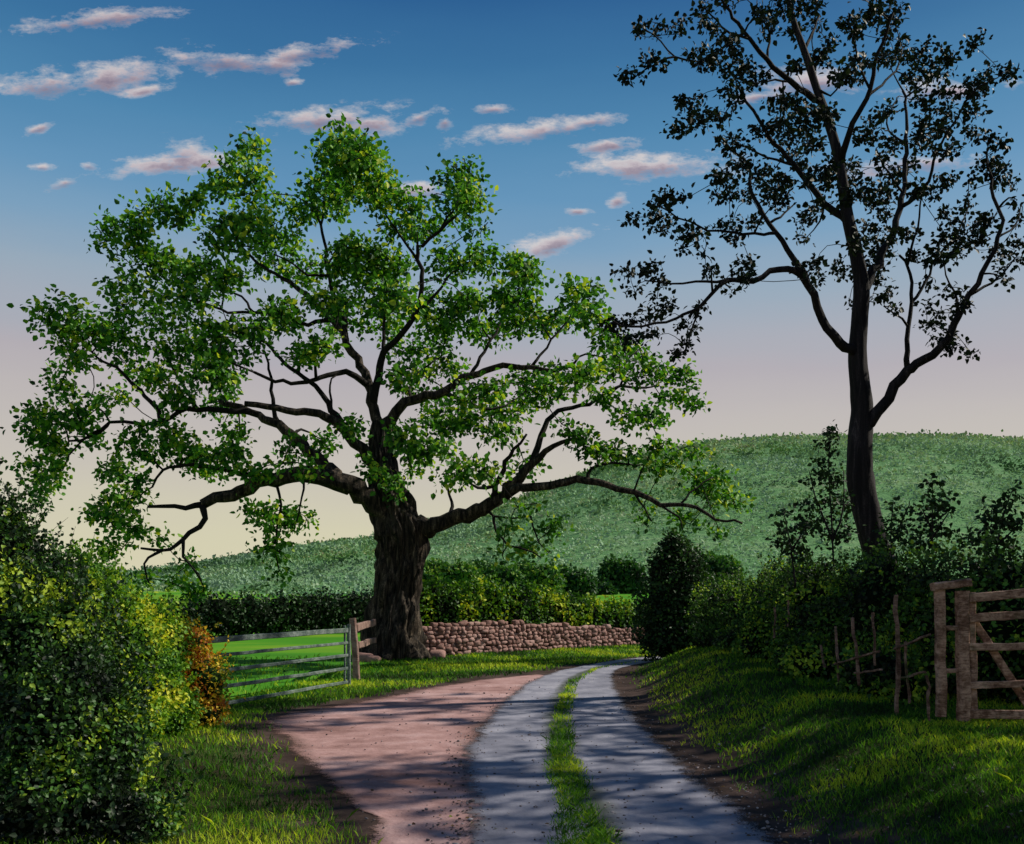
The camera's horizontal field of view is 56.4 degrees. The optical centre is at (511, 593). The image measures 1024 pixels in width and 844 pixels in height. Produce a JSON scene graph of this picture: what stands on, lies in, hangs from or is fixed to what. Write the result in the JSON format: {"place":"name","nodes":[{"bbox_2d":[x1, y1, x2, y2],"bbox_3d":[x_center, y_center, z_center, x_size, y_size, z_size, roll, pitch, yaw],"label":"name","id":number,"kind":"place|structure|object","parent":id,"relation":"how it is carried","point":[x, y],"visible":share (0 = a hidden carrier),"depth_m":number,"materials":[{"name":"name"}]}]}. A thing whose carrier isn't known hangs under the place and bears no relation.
{"place":"outdoors","nodes":[
{"label":"outdoors","id":0,"kind":"place"},
{"bbox_2d":[219,653,388,704],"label":"field grass","id":1,"kind":"structure","parent":0,"point":[263,673],"depth_m":20.45,"materials":[{"name":"green plant"}]},
{"bbox_2d":[256,674,544,843],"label":"dirt track","id":2,"kind":"structure","parent":0,"point":[417,734],"depth_m":10.39,"materials":[{"name":"brown soil"}]},
{"bbox_2d":[0,0,1023,570],"label":"sky","id":3,"kind":"structure","parent":0,"point":[101,100],"materials":[{"name":"blue"}]},
{"bbox_2d":[3,591,1023,843],"bbox_3d":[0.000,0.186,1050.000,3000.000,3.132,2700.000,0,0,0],"label":"ground","id":4,"kind":"structure","parent":0,"point":[641,701],"depth_m":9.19,"materials":[{"name":"green plant"}]},
{"bbox_2d":[0,457,202,843],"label":"dark bush","id":5,"kind":"object","parent":4,"relation":"on","point":[75,744],"visible":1,"depth_m":6.74,"materials":[{"name":"green plant"}]},
{"bbox_2d":[39,529,206,741],"bbox_3d":[-4.385,0.509,10.538,1.720,2.359,2.852,0,0,0],"label":"yellow green bush","id":6,"kind":"object","parent":4,"relation":"on","point":[154,633],"visible":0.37,"depth_m":10.36,"materials":[{"name":"green plant"}]},
{"bbox_2d":[0,707,383,843],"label":"verge grass","id":7,"kind":"structure","parent":4,"relation":"on","point":[214,732],"depth_m":7.87,"materials":[{"name":"green plant"}]},
{"bbox_2d":[176,613,245,729],"bbox_3d":[-4.019,0.941,11.942,1.405,1.535,1.323,0,0,0],"label":"orange bush","id":8,"kind":"object","parent":4,"relation":"on","point":[209,684],"visible":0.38,"depth_m":11.74,"materials":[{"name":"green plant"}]},
{"bbox_2d":[147,584,373,636],"bbox_3d":[-13.386,0.869,36.030,27.305,2.729,1.927,0,0,-41],"label":"field hedge","id":9,"kind":"object","parent":4,"relation":"on","point":[250,614],"visible":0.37,"depth_m":38.89,"materials":[{"name":"green plant"}]},
{"bbox_2d":[204,624,350,705],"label":"field gate","id":10,"kind":"structure","parent":4,"relation":"on","point":[345,630],"depth_m":15.69,"materials":[{"name":"grey metal"}]},
{"bbox_2d":[349,618,375,679],"bbox_3d":[-3.165,1.087,20.870,0.211,1.223,4.272,0,0,-2],"label":"rail fence","id":11,"kind":"object","parent":4,"relation":"on","point":[356,645],"visible":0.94,"depth_m":18.75,"materials":[{"name":"brown wood"}]},
{"bbox_2d":[359,652,372,661],"bbox_3d":[-3.707,1.628,23.995,0.548,0.318,0.399,0,0,0],"label":"loose stone","id":12,"kind":"object","parent":4,"relation":"on","point":[362,656],"visible":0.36,"depth_m":23.81,"materials":[{"name":"stone"}]},
{"bbox_2d":[366,655,380,661],"bbox_3d":[-3.448,1.653,23.888,0.364,0.220,0.440,0,0,0],"label":"loose stone","id":13,"kind":"object","parent":4,"relation":"on","point":[372,658],"visible":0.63,"depth_m":23.70,"materials":[{"name":"stone"}]},
{"bbox_2d":[0,108,756,660],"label":"oak tree","id":14,"kind":"object","parent":4,"relation":"on","point":[402,528],"visible":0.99,"depth_m":24.47,"materials":[{"name":"green plant"}]},
{"bbox_2d":[219,643,653,717],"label":"verge grass","id":15,"kind":"structure","parent":4,"relation":"on","point":[402,665],"depth_m":20.57,"materials":[{"name":"green plant"}]},
{"bbox_2d":[429,650,445,658],"bbox_3d":[-1.987,1.626,25.194,0.480,0.309,0.397,0,0,0],"label":"loose stone","id":16,"kind":"object","parent":4,"relation":"on","point":[438,653],"visible":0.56,"depth_m":25.04,"materials":[{"name":"stone"}]},
{"bbox_2d":[422,557,487,589],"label":"bush","id":17,"kind":"object","parent":4,"relation":"on","point":[457,571],"visible":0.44,"depth_m":51.08,"materials":[{"name":"green plant"}]},
{"bbox_2d":[471,554,527,592],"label":"bush","id":18,"kind":"object","parent":4,"relation":"on","point":[506,574],"visible":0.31,"depth_m":53.12,"materials":[{"name":"green plant"}]},
{"bbox_2d":[422,620,642,655],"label":"stone wall","id":19,"kind":"structure","parent":4,"relation":"on","point":[463,637],"depth_m":27.90,"materials":[{"name":"brown stone"}]},
{"bbox_2d":[420,568,650,628],"bbox_3d":[1.208,0.522,29.979,11.362,2.522,1.563,0,0,-42],"label":"wall hedge","id":20,"kind":"object","parent":19,"relation":"on","point":[456,603],"depth_m":28.56,"materials":[{"name":"green plant"}]},
{"bbox_2d":[508,557,566,596],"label":"bush","id":21,"kind":"object","parent":4,"relation":"on","point":[543,575],"visible":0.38,"depth_m":55.12,"materials":[{"name":"green plant"}]},
{"bbox_2d":[554,563,600,599],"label":"bush","id":22,"kind":"object","parent":4,"relation":"on","point":[581,581],"visible":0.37,"depth_m":56.98,"materials":[{"name":"green plant"}]},
{"bbox_2d":[594,576,619,594],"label":"bush","id":23,"kind":"object","parent":4,"relation":"on","point":[607,588],"visible":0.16,"depth_m":90.87,"materials":[{"name":"green plant"}]},
{"bbox_2d":[457,656,779,843],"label":"lane","id":24,"kind":"structure","parent":4,"relation":"on","point":[503,794],"depth_m":8.73,"materials":[{"name":"grey asphalt"}]},
{"bbox_2d":[540,660,637,843],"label":"lane grass","id":25,"kind":"structure","parent":24,"relation":"on","point":[559,772],"depth_m":8.36,"materials":[{"name":"green plant"}]},
{"bbox_2d":[319,665,922,843],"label":"fallen leaves","id":26,"kind":"object","parent":24,"relation":"on","point":[789,820],"visible":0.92,"depth_m":7.76,"materials":[{"name":"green plant"}]},
{"bbox_2d":[300,656,1021,843],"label":"gravel","id":27,"kind":"structure","parent":24,"relation":"on","point":[616,830],"depth_m":7.92,"materials":[{"name":"grey gravel"}]},
{"bbox_2d":[593,553,647,593],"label":"bush","id":28,"kind":"object","parent":4,"relation":"on","point":[620,574],"visible":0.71,"depth_m":96.04,"materials":[{"name":"green plant"}]},
{"bbox_2d":[626,527,721,662],"bbox_3d":[4.099,0.056,23.947,2.634,3.500,2.502,0,0,30],"label":"evergreen bush","id":29,"kind":"object","parent":4,"relation":"on","point":[676,571],"visible":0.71,"depth_m":23.54,"materials":[{"name":"green plant"}]},
{"bbox_2d":[700,550,745,582],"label":"bush","id":30,"kind":"object","parent":4,"relation":"on","point":[715,562],"visible":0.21,"depth_m":51.18,"materials":[{"name":"green plant"}]},
{"bbox_2d":[595,0,1023,563],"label":"slender tree","id":31,"kind":"object","parent":4,"relation":"on","point":[865,415],"visible":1,"depth_m":16.83,"materials":[{"name":"black plant"}]},
{"bbox_2d":[773,595,930,720],"bbox_3d":[3.955,0.637,11.693,0.104,1.253,5.384,0,0,0],"label":"broken fence","id":32,"kind":"object","parent":4,"relation":"on","point":[898,646],"visible":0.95,"depth_m":9.78,"materials":[{"name":"brown wood"}]},
{"bbox_2d":[683,529,1023,705],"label":"roadside hedge","id":33,"kind":"object","parent":4,"relation":"on","point":[820,597],"visible":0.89,"depth_m":12.53,"materials":[{"name":"green plant"}]},
{"bbox_2d":[765,503,817,586],"bbox_3d":[4.232,-0.749,14.521,0.815,1.298,0.858,0,0,0],"label":"sapling","id":34,"kind":"object","parent":33,"relation":"in","point":[791,540],"visible":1,"depth_m":14.49,"materials":[{"name":"green plant"}]},
{"bbox_2d":[791,420,864,569],"bbox_3d":[5.242,-1.573,16.078,0.981,2.691,1.504,0,0,43],"label":"sapling","id":35,"kind":"object","parent":33,"relation":"in","point":[832,535],"visible":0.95,"depth_m":15.97,"materials":[{"name":"green plant"}]},
{"bbox_2d":[872,495,928,556],"bbox_3d":[5.688,-0.768,13.925,0.890,1.340,0.858,0,0,0],"label":"sapling","id":36,"kind":"object","parent":33,"relation":"in","point":[898,532],"visible":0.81,"depth_m":13.95,"materials":[{"name":"green plant"}]},
{"bbox_2d":[906,473,963,558],"bbox_3d":[5.788,-0.878,13.008,0.765,1.575,1.006,0,0,0],"label":"sapling","id":37,"kind":"object","parent":33,"relation":"in","point":[931,525],"visible":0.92,"depth_m":13.08,"materials":[{"name":"green plant"}]},
{"bbox_2d":[961,479,1023,558],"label":"sapling","id":38,"kind":"object","parent":33,"relation":"in","point":[1001,522],"visible":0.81,"depth_m":11.98,"materials":[{"name":"green plant"}]},
{"bbox_2d":[930,578,972,720],"bbox_3d":[4.221,0.538,9.187,0.374,1.371,0.131,0,0,0],"label":"stile frame","id":39,"kind":"object","parent":4,"relation":"on","point":[961,628],"visible":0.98,"depth_m":9.16,"materials":[{"name":"brown wood"}]},
{"bbox_2d":[969,588,1023,718],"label":"wooden gate","id":40,"kind":"structure","parent":39,"relation":"attached to","point":[993,649],"depth_m":9.15,"materials":[{"name":"brown wood"}]},
{"bbox_2d":[152,438,1023,594],"bbox_3d":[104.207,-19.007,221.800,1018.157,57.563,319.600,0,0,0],"label":"hill","id":41,"kind":"structure","parent":0,"point":[778,488],"depth_m":166.16,"materials":[{"name":"green plant"}]},
{"bbox_2d":[109,429,1023,600],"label":"hill scrub","id":42,"kind":"object","parent":41,"relation":"on","point":[324,549],"visible":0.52,"depth_m":179.48,"materials":[{"name":"green plant"}]}
]}

